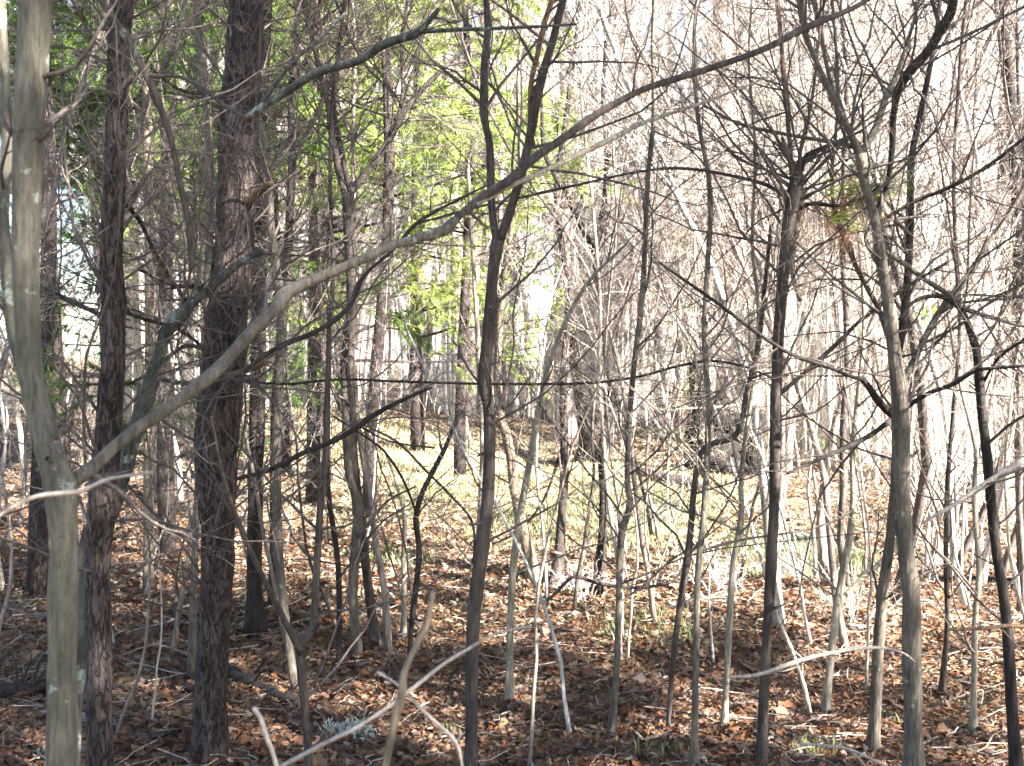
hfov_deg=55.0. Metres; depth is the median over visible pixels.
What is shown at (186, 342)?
bare tree
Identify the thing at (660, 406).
shrub
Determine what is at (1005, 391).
sapling
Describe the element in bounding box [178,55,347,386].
bare tree
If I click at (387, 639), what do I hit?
sapling
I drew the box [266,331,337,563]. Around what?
sapling
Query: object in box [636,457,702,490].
fallen log
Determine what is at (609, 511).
sapling
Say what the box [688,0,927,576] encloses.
sapling
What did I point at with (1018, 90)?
sapling
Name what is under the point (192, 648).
sapling
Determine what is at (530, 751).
sapling
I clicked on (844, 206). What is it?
cluster
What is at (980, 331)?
bare tree
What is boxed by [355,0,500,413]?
bare tree
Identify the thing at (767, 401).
sapling
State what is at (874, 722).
slender tree
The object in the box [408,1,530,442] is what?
bare tree
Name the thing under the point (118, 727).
sapling
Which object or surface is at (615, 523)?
sapling
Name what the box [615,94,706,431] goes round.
sapling
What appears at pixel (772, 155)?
bare tree
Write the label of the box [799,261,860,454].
sapling
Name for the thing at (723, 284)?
sapling
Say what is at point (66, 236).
pine tree
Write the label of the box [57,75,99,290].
sapling
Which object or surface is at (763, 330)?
bare tree
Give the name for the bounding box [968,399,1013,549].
sapling
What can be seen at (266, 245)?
bare tree
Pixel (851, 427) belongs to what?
sapling
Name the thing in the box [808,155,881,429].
sapling
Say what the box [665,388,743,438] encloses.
fallen branch
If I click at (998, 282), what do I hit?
sapling
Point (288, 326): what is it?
sapling
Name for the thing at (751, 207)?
bare tree
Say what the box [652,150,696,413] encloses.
bare tree
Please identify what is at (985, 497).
shrub
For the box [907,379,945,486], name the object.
sapling
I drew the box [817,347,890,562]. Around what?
sapling
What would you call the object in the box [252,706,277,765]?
bare twig
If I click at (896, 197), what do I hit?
sapling
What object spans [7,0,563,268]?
leaning branch
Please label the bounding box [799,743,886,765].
fallen branch
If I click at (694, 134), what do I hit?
bare tree
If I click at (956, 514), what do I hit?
sapling
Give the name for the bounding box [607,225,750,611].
sapling
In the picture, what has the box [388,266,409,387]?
bare tree
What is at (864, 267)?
bare tree
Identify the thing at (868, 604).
sapling
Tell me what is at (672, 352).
sapling
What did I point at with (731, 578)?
sapling
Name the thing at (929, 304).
sapling
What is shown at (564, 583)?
long branch
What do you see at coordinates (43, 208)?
sapling
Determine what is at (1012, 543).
sapling
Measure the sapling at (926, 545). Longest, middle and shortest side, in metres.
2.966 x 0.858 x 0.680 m
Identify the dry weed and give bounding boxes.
[534,550,612,599]
[637,483,682,524]
[663,511,763,595]
[741,537,802,577]
[757,526,837,577]
[802,540,899,628]
[891,553,940,582]
[915,520,966,566]
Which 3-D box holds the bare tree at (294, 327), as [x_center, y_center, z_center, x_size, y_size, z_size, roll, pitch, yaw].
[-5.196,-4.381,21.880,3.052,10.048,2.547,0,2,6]
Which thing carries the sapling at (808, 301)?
on the ground at (544, 678)
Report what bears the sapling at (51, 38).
on the ground at (544, 678)
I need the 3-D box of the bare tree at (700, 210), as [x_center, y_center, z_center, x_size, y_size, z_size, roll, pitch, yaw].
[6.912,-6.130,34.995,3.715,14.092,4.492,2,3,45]
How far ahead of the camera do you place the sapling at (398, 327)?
20.15 m
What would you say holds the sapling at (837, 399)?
on the ground at (544, 678)
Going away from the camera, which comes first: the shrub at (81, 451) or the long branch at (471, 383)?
the long branch at (471, 383)
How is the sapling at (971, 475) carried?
on the ground at (544, 678)
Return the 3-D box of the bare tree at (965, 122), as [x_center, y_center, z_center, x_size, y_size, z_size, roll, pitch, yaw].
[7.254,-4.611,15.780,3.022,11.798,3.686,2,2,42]
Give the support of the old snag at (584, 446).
on the ground at (544, 678)
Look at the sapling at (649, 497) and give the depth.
7.05 m
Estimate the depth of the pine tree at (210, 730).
3.55 m
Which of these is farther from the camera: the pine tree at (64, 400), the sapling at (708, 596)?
the pine tree at (64, 400)
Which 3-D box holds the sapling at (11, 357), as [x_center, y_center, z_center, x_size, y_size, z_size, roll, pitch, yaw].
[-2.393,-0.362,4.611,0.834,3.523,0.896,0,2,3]
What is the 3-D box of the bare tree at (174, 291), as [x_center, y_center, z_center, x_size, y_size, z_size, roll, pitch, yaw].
[-6.296,-10.732,18.348,7.215,23.096,7.182,-1,2,-28]
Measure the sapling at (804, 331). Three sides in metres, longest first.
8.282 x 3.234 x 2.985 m
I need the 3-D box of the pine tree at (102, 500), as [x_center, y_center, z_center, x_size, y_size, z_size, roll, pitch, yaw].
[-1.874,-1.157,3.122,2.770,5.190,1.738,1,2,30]
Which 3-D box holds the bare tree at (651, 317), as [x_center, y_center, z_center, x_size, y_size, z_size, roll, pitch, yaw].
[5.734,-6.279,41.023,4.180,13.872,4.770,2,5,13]
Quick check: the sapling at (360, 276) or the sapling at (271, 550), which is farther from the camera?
the sapling at (360, 276)
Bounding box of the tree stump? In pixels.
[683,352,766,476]
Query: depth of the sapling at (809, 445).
8.11 m
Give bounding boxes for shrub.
[0,341,184,484]
[11,373,97,470]
[83,346,188,396]
[125,349,199,414]
[366,344,409,397]
[367,335,441,395]
[368,331,438,402]
[383,336,445,401]
[391,344,442,406]
[424,358,442,413]
[502,329,557,416]
[548,388,554,419]
[613,334,692,431]
[647,357,689,424]
[684,373,769,436]
[848,390,1014,532]
[850,341,1010,512]
[886,378,1001,475]
[919,399,1014,494]
[932,359,1013,466]
[939,439,1014,527]
[941,403,1015,531]
[950,403,1014,484]
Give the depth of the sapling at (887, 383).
8.21 m
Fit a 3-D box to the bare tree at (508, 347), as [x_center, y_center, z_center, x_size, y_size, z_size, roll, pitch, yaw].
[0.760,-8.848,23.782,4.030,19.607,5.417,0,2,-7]
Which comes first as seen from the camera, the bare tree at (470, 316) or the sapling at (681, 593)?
the sapling at (681, 593)
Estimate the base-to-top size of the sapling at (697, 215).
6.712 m
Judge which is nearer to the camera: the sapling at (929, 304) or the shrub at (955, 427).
the sapling at (929, 304)
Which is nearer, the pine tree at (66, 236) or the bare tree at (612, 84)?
the pine tree at (66, 236)
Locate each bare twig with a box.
[0,470,153,516]
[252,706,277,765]
[278,625,531,765]
[377,671,462,765]
[382,591,434,765]
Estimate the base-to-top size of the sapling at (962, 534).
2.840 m
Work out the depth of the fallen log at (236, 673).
4.46 m
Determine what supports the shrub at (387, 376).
on the ground at (544, 678)
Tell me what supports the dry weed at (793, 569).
on the ground at (544, 678)
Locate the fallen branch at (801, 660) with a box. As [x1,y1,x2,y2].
[729,646,915,677]
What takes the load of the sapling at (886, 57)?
on the ground at (544, 678)
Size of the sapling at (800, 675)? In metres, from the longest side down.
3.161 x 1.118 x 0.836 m
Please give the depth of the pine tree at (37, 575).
5.97 m
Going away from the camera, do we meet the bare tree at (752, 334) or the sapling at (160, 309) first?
the sapling at (160, 309)
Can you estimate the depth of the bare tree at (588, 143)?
26.27 m
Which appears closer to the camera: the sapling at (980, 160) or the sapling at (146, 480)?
the sapling at (146, 480)
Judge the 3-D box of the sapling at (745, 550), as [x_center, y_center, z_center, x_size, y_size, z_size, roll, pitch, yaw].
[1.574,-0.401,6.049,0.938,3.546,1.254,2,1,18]
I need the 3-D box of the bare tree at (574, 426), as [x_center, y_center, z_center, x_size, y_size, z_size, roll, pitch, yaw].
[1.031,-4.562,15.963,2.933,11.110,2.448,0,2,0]
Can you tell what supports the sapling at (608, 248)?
on the ground at (544, 678)
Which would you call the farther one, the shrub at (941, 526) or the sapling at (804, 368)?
the sapling at (804, 368)
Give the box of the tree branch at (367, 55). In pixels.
[245,0,575,121]
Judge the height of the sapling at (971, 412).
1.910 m
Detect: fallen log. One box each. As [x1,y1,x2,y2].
[0,651,46,697]
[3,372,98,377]
[229,650,313,704]
[511,435,559,469]
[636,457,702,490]
[789,530,861,560]
[918,569,1016,584]
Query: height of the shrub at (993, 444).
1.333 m
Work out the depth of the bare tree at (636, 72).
29.30 m
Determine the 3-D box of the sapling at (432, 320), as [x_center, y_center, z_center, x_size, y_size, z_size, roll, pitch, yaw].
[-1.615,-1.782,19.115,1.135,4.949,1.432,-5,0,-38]
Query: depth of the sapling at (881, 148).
17.14 m
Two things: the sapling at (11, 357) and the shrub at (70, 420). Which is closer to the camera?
the sapling at (11, 357)
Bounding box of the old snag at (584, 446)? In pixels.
[569,309,608,463]
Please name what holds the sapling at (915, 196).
on the ground at (544, 678)
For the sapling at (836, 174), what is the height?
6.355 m
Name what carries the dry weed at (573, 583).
on the ground at (544, 678)
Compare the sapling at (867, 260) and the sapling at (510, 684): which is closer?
the sapling at (510, 684)
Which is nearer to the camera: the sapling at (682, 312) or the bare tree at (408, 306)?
the sapling at (682, 312)
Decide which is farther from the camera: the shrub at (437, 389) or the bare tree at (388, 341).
the bare tree at (388, 341)
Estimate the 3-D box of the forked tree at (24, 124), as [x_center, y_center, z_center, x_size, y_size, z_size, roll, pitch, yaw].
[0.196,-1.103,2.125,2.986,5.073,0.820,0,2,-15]
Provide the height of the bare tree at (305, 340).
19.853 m
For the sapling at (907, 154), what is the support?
on the ground at (544, 678)
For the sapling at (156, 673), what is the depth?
3.91 m
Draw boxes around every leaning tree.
[0,10,504,765]
[429,0,589,586]
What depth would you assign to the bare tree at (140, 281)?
16.32 m
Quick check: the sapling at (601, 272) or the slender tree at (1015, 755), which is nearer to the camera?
the slender tree at (1015, 755)
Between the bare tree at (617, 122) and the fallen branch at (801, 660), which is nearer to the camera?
the fallen branch at (801, 660)
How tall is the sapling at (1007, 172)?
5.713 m
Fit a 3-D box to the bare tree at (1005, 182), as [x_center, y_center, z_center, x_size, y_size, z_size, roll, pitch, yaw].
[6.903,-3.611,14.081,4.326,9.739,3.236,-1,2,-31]
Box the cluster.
[796,138,928,288]
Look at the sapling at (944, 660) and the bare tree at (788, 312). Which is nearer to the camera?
the sapling at (944, 660)
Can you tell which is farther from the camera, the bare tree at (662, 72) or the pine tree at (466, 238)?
the bare tree at (662, 72)
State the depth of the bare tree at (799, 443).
16.42 m
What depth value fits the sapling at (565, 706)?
3.94 m
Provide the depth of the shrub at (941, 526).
9.04 m
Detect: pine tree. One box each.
[0,0,131,460]
[0,0,287,598]
[0,0,291,502]
[0,0,372,765]
[0,0,435,555]
[0,0,504,765]
[3,10,337,432]
[6,0,227,462]
[7,0,349,350]
[13,0,383,291]
[69,0,449,471]
[85,0,549,477]
[136,0,470,504]
[139,0,563,514]
[268,0,579,453]
[330,0,637,478]
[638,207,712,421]
[763,156,859,394]
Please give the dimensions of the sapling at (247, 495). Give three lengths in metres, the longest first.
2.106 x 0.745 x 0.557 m
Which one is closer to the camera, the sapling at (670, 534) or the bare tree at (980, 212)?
the sapling at (670, 534)
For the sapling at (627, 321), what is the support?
on the ground at (544, 678)
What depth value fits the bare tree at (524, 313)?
19.77 m
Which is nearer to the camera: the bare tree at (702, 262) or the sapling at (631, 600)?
the sapling at (631, 600)
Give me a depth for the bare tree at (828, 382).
13.84 m
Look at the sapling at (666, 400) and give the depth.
14.70 m
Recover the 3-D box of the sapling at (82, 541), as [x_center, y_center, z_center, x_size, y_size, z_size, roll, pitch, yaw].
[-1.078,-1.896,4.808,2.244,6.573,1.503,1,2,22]
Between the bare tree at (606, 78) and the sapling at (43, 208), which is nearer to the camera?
the sapling at (43, 208)
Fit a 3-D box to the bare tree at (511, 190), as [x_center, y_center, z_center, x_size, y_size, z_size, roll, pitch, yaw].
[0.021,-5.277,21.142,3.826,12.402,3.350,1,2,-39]
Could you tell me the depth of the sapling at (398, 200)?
18.81 m
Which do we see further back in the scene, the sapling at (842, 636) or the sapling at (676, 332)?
the sapling at (676, 332)
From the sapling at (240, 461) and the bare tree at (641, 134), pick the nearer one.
the sapling at (240, 461)
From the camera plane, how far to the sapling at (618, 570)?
3.82 m
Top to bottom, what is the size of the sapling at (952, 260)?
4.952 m
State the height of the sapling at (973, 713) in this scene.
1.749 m
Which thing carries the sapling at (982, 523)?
on the ground at (544, 678)
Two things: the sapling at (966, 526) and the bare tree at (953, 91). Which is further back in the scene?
the bare tree at (953, 91)
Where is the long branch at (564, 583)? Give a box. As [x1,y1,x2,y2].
[539,497,741,604]
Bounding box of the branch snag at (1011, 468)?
[921,373,1023,523]
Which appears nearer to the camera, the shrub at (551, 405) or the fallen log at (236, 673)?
the fallen log at (236, 673)
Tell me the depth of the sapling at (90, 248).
14.16 m
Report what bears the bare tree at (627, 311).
on the ground at (544, 678)
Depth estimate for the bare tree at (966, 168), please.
14.75 m
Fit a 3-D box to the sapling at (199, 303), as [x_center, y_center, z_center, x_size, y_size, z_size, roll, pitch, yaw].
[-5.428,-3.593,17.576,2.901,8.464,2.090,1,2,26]
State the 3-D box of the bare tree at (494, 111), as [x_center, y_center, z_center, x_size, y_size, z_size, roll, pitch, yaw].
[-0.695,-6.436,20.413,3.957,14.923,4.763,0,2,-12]
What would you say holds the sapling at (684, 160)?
on the ground at (544, 678)
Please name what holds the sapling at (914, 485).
on the ground at (544, 678)
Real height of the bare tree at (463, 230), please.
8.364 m
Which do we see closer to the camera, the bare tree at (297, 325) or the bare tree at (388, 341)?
the bare tree at (297, 325)
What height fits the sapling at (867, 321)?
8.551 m
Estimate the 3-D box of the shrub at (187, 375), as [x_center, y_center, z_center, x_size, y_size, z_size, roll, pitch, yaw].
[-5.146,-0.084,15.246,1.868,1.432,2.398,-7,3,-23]
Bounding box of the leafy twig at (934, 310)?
[909,300,936,333]
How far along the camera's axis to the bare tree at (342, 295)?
21.09 m
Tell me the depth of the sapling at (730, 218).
15.64 m
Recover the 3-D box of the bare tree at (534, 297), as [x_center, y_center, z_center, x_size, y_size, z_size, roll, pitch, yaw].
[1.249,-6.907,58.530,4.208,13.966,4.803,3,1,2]
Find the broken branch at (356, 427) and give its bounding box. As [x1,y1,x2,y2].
[236,344,458,480]
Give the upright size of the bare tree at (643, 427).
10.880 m
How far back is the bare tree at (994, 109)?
16.77 m
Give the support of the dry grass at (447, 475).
on the ground at (544, 678)
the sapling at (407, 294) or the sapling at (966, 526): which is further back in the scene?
the sapling at (407, 294)
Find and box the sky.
[0,0,1023,357]
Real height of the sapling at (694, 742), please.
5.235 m
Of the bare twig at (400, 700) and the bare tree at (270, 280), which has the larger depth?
the bare tree at (270, 280)
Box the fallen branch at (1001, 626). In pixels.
[946,603,1023,654]
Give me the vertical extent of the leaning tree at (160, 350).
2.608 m
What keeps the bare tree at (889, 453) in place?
on the ground at (544, 678)
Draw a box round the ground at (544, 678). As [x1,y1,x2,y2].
[0,358,1023,765]
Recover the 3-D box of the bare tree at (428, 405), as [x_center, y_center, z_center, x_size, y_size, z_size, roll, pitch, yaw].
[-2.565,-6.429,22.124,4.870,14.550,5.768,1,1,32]
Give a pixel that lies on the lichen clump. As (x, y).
(351, 724)
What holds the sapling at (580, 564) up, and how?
on the ground at (544, 678)
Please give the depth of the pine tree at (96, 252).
10.02 m
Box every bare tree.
[58,1,184,452]
[58,13,223,424]
[58,201,144,354]
[68,3,223,310]
[71,3,350,410]
[80,52,278,408]
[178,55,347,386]
[185,58,371,407]
[186,46,360,408]
[269,51,368,393]
[270,129,337,302]
[276,33,411,333]
[277,118,373,399]
[278,118,301,404]
[280,23,358,410]
[283,59,404,403]
[284,20,376,403]
[286,54,412,383]
[303,155,308,378]
[339,3,454,299]
[341,16,376,391]
[342,13,405,269]
[347,0,624,418]
[349,34,445,396]
[351,34,410,282]
[354,0,582,256]
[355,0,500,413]
[358,4,484,403]
[358,9,480,408]
[360,22,502,368]
[361,8,550,286]
[361,71,406,391]
[367,221,430,378]
[375,37,488,415]
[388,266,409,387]
[390,0,632,379]
[390,3,552,261]
[394,86,432,355]
[395,35,464,406]
[396,3,589,409]
[398,1,592,271]
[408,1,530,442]
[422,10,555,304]
[424,59,528,313]
[426,13,609,416]
[429,3,603,418]
[443,3,609,419]
[457,6,588,413]
[460,3,578,419]
[470,1,633,284]
[491,2,595,415]
[498,195,553,301]
[510,0,658,443]
[521,139,553,314]
[521,194,553,375]
[522,0,687,328]
[522,0,742,428]
[523,1,711,398]
[524,3,626,262]
[526,0,666,420]
[527,0,747,429]
[529,0,613,258]
[534,4,637,267]
[534,6,663,275]
[537,0,751,426]
[541,2,699,396]
[547,2,681,265]
[552,0,705,278]
[553,3,678,428]
[557,0,683,423]
[577,1,702,357]
[585,7,718,412]
[586,1,680,299]
[590,0,781,393]
[603,0,850,339]
[609,1,684,408]
[628,2,743,282]
[629,29,770,431]
[633,1,827,312]
[637,0,885,363]
[641,0,778,404]
[641,0,924,469]
[643,113,672,392]
[652,0,811,410]
[652,132,703,404]
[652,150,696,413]
[654,5,737,356]
[661,0,779,308]
[670,23,870,308]
[673,34,693,383]
[674,89,713,324]
[675,0,840,446]
[676,1,763,316]
[687,0,872,465]
[692,0,865,400]
[694,3,803,401]
[706,4,865,369]
[710,0,917,460]
[719,46,814,409]
[741,0,965,448]
[741,9,831,314]
[754,0,1012,468]
[757,1,889,421]
[757,2,871,326]
[775,1,898,415]
[779,3,891,414]
[827,2,958,396]
[836,1,1023,346]
[839,11,996,358]
[854,2,894,431]
[856,3,921,438]
[866,0,1023,441]
[870,18,998,455]
[883,2,1023,299]
[884,0,1023,476]
[884,2,1023,359]
[887,0,1023,454]
[889,0,1023,447]
[910,1,1023,370]
[942,0,1023,464]
[954,49,997,388]
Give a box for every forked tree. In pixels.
[0,0,870,765]
[186,0,588,647]
[279,0,795,765]
[510,0,1023,765]
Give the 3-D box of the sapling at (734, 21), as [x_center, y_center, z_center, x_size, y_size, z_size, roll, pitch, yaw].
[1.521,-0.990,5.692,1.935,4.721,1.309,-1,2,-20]
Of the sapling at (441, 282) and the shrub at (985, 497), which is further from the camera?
the sapling at (441, 282)
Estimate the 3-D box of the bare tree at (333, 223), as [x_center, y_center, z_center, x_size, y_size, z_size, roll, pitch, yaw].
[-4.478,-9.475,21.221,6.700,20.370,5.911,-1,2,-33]
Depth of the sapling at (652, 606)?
4.71 m
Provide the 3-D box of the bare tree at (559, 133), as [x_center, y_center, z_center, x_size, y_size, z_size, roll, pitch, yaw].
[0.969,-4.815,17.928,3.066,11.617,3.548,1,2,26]
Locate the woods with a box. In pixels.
[78,147,989,375]
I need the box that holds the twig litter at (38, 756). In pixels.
[0,432,1023,765]
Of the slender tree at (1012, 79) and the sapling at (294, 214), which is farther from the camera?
the sapling at (294, 214)
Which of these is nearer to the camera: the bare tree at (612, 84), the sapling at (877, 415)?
the sapling at (877, 415)
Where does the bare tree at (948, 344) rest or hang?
on the ground at (544, 678)
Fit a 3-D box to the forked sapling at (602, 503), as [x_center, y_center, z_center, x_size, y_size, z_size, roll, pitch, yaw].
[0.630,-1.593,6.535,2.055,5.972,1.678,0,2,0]
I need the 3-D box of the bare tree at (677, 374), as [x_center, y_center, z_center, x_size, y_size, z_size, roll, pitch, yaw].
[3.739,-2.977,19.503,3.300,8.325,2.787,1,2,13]
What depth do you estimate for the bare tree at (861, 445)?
14.15 m
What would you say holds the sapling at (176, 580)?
on the ground at (544, 678)
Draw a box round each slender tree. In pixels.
[88,0,408,637]
[412,0,666,606]
[636,0,1023,754]
[809,0,1023,765]
[931,0,1023,571]
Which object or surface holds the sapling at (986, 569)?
on the ground at (544, 678)
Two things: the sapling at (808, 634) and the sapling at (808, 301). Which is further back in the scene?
the sapling at (808, 301)
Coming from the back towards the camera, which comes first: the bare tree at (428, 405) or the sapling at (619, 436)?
the bare tree at (428, 405)
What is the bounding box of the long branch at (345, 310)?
[242,131,528,383]
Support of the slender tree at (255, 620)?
on the ground at (544, 678)
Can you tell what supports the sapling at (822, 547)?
on the ground at (544, 678)
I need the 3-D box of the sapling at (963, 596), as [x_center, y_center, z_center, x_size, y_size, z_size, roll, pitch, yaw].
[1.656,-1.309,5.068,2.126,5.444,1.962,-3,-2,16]
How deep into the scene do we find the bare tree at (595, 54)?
32.03 m
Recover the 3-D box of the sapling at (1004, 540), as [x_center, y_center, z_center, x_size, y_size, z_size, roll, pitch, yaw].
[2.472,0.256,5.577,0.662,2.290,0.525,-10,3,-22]
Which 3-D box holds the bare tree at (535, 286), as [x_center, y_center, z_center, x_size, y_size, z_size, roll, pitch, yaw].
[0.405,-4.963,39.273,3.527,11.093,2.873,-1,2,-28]
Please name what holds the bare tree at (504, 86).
on the ground at (544, 678)
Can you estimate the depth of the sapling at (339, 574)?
4.82 m
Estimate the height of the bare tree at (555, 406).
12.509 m
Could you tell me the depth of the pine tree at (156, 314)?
9.41 m
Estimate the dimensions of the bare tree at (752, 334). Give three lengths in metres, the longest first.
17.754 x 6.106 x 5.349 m
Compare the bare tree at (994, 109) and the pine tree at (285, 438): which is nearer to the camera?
the pine tree at (285, 438)
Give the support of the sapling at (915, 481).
on the ground at (544, 678)
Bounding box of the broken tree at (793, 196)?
[267,0,1023,765]
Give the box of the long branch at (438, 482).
[358,422,498,602]
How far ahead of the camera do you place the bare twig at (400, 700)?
1.01 m
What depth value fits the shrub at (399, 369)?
23.35 m
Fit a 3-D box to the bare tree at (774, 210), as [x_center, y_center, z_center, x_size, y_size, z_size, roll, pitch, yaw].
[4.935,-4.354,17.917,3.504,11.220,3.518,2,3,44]
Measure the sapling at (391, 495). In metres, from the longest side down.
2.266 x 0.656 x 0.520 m
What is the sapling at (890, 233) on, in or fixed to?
on the ground at (544, 678)
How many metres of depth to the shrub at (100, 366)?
14.89 m
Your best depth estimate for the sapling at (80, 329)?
9.46 m
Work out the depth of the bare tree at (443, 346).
18.13 m
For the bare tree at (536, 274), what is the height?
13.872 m
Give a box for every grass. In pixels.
[175,407,869,580]
[369,427,902,762]
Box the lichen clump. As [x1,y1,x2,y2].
[319,716,382,742]
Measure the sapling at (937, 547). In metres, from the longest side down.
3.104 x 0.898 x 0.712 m
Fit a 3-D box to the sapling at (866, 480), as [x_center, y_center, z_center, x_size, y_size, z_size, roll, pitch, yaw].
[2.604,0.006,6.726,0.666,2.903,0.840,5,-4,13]
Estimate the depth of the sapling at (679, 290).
19.97 m
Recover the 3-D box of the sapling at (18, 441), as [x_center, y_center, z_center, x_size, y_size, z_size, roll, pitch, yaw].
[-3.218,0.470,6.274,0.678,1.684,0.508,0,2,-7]
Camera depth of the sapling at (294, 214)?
14.87 m
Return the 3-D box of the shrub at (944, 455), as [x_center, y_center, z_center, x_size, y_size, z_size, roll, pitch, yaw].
[4.130,0.379,9.584,1.883,1.862,2.006,1,2,22]
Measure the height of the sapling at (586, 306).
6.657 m
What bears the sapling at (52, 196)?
on the ground at (544, 678)
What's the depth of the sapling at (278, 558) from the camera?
4.41 m
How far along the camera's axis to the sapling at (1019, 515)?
5.66 m
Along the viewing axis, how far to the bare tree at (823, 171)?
20.03 m
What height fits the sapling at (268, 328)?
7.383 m
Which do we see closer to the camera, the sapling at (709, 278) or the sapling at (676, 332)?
the sapling at (709, 278)
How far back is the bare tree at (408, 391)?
22.46 m
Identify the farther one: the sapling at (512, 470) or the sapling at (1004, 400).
the sapling at (1004, 400)
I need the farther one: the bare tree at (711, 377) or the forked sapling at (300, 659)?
the bare tree at (711, 377)
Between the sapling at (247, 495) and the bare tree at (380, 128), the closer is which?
the sapling at (247, 495)
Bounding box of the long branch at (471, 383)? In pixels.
[247,333,796,427]
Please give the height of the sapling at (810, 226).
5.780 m
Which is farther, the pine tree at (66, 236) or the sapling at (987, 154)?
the sapling at (987, 154)
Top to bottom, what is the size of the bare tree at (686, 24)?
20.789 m
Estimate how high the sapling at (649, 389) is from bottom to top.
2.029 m
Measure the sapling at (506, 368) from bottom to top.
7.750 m
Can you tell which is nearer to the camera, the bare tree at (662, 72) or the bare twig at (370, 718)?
the bare twig at (370, 718)
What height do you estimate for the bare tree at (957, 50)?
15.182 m
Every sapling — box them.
[0,0,115,647]
[0,0,221,385]
[0,9,86,589]
[0,13,46,635]
[0,72,82,331]
[0,85,160,542]
[0,91,158,467]
[0,133,77,361]
[0,209,488,765]
[0,211,73,490]
[0,327,7,518]
[0,334,29,496]
[0,379,30,496]
[3,36,216,524]
[7,0,87,72]
[45,4,227,591]
[46,0,347,446]
[55,1,183,502]
[56,19,144,403]
[57,0,278,654]
[57,65,141,299]
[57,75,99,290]
[68,169,213,734]
[70,0,433,693]
[75,356,199,718]
[78,0,364,576]
[124,0,323,646]
[125,0,363,679]
[126,283,188,597]
[129,0,481,606]
[130,24,297,662]
[131,10,285,342]
[175,204,317,603]
[182,50,221,405]
[183,192,297,360]
[184,29,378,624]
[193,158,517,658]
[237,357,272,562]
[240,372,271,563]
[243,259,315,439]
[243,375,482,671]
[256,0,482,665]
[259,0,474,651]
[266,51,356,264]
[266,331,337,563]
[269,184,307,363]
[276,52,373,341]
[278,126,340,405]
[289,67,398,338]
[291,211,307,404]
[316,254,406,608]
[322,27,572,738]
[332,189,434,534]
[333,206,457,610]
[337,86,409,411]
[341,0,656,624]
[349,23,474,345]
[350,147,406,409]
[363,350,430,638]
[369,123,583,570]
[389,258,432,327]
[390,191,410,358]
[398,0,616,460]
[400,148,509,409]
[408,74,551,406]
[409,184,447,412]
[412,52,810,705]
[415,0,733,642]
[416,0,946,738]
[422,215,445,405]
[441,202,488,323]
[455,7,592,435]
[459,0,754,596]
[464,354,555,610]
[466,0,794,630]
[469,85,629,606]
[482,182,582,405]
[496,77,761,765]
[496,374,623,608]
[507,0,733,665]
[509,204,692,661]
[510,41,628,442]
[516,0,1020,765]
[517,175,865,730]
[517,176,663,590]
[529,0,1015,727]
[539,0,728,537]
[547,162,685,598]
[555,157,629,416]
[563,268,728,667]
[565,0,868,654]
[577,102,673,445]
[578,311,650,557]
[579,89,683,355]
[581,65,682,381]
[583,0,871,721]
[584,6,748,539]
[585,0,764,576]
[587,0,770,443]
[591,178,658,425]
[605,1,708,347]
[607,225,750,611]
[609,0,734,399]
[610,15,726,451]
[612,182,683,441]
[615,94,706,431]
[616,37,691,361]
[616,224,999,716]
[616,303,676,479]
[617,22,746,339]
[625,43,681,401]
[626,0,809,522]
[626,229,741,603]
[627,201,711,414]
[629,110,843,578]
[633,200,754,591]
[634,0,941,612]
[639,270,683,417]
[642,0,891,442]
[653,81,772,375]
[661,209,713,334]
[665,0,947,606]
[668,186,765,351]
[669,70,775,338]
[669,226,699,402]
[670,0,839,468]
[676,0,1020,613]
[676,26,811,645]
[676,40,771,394]
[682,50,877,536]
[683,0,1022,591]
[686,149,763,396]
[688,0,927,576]
[694,41,831,581]
[700,364,771,592]
[712,91,780,356]
[720,265,784,536]
[725,1,926,410]
[735,176,921,686]
[739,0,928,454]
[739,0,1000,485]
[743,1,902,391]
[743,4,896,455]
[745,0,920,417]
[746,125,887,583]
[747,239,841,575]
[748,0,942,439]
[749,311,1023,735]
[750,0,880,342]
[750,0,1006,455]
[758,74,862,444]
[761,10,897,325]
[776,153,907,618]
[777,41,871,430]
[778,0,1023,399]
[780,0,914,478]
[780,224,816,444]
[782,137,873,429]
[789,0,1023,470]
[791,0,989,468]
[791,0,994,468]
[791,236,889,592]
[792,0,987,457]
[794,0,1023,422]
[795,225,858,438]
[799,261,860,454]
[802,128,878,438]
[805,342,886,517]
[806,0,1023,583]
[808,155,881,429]
[808,196,949,556]
[811,141,938,583]
[811,261,886,578]
[813,2,1023,496]
[817,0,1023,588]
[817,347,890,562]
[819,7,906,324]
[826,1,1011,577]
[827,37,962,462]
[831,0,1023,697]
[836,188,946,572]
[839,0,1023,461]
[847,149,892,420]
[847,149,899,453]
[850,0,993,447]
[850,203,964,580]
[852,0,1023,574]
[853,233,943,516]
[854,0,1010,564]
[854,0,1023,574]
[860,316,919,575]
[861,231,1023,621]
[866,8,995,411]
[867,332,943,570]
[872,21,1023,361]
[878,276,968,444]
[880,117,958,425]
[893,109,1008,536]
[905,185,1023,616]
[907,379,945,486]
[913,47,1010,486]
[914,142,1019,573]
[914,219,1023,552]
[915,319,1014,476]
[915,385,973,582]
[917,210,1010,569]
[919,0,1023,612]
[926,122,1023,364]
[926,276,1023,595]
[929,149,1010,461]
[932,64,1023,549]
[934,72,1011,548]
[935,7,1023,353]
[939,0,1023,467]
[946,177,1010,513]
[955,368,1012,566]
[959,2,1023,502]
[963,293,1023,537]
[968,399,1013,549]
[970,17,1023,487]
[986,266,1016,567]

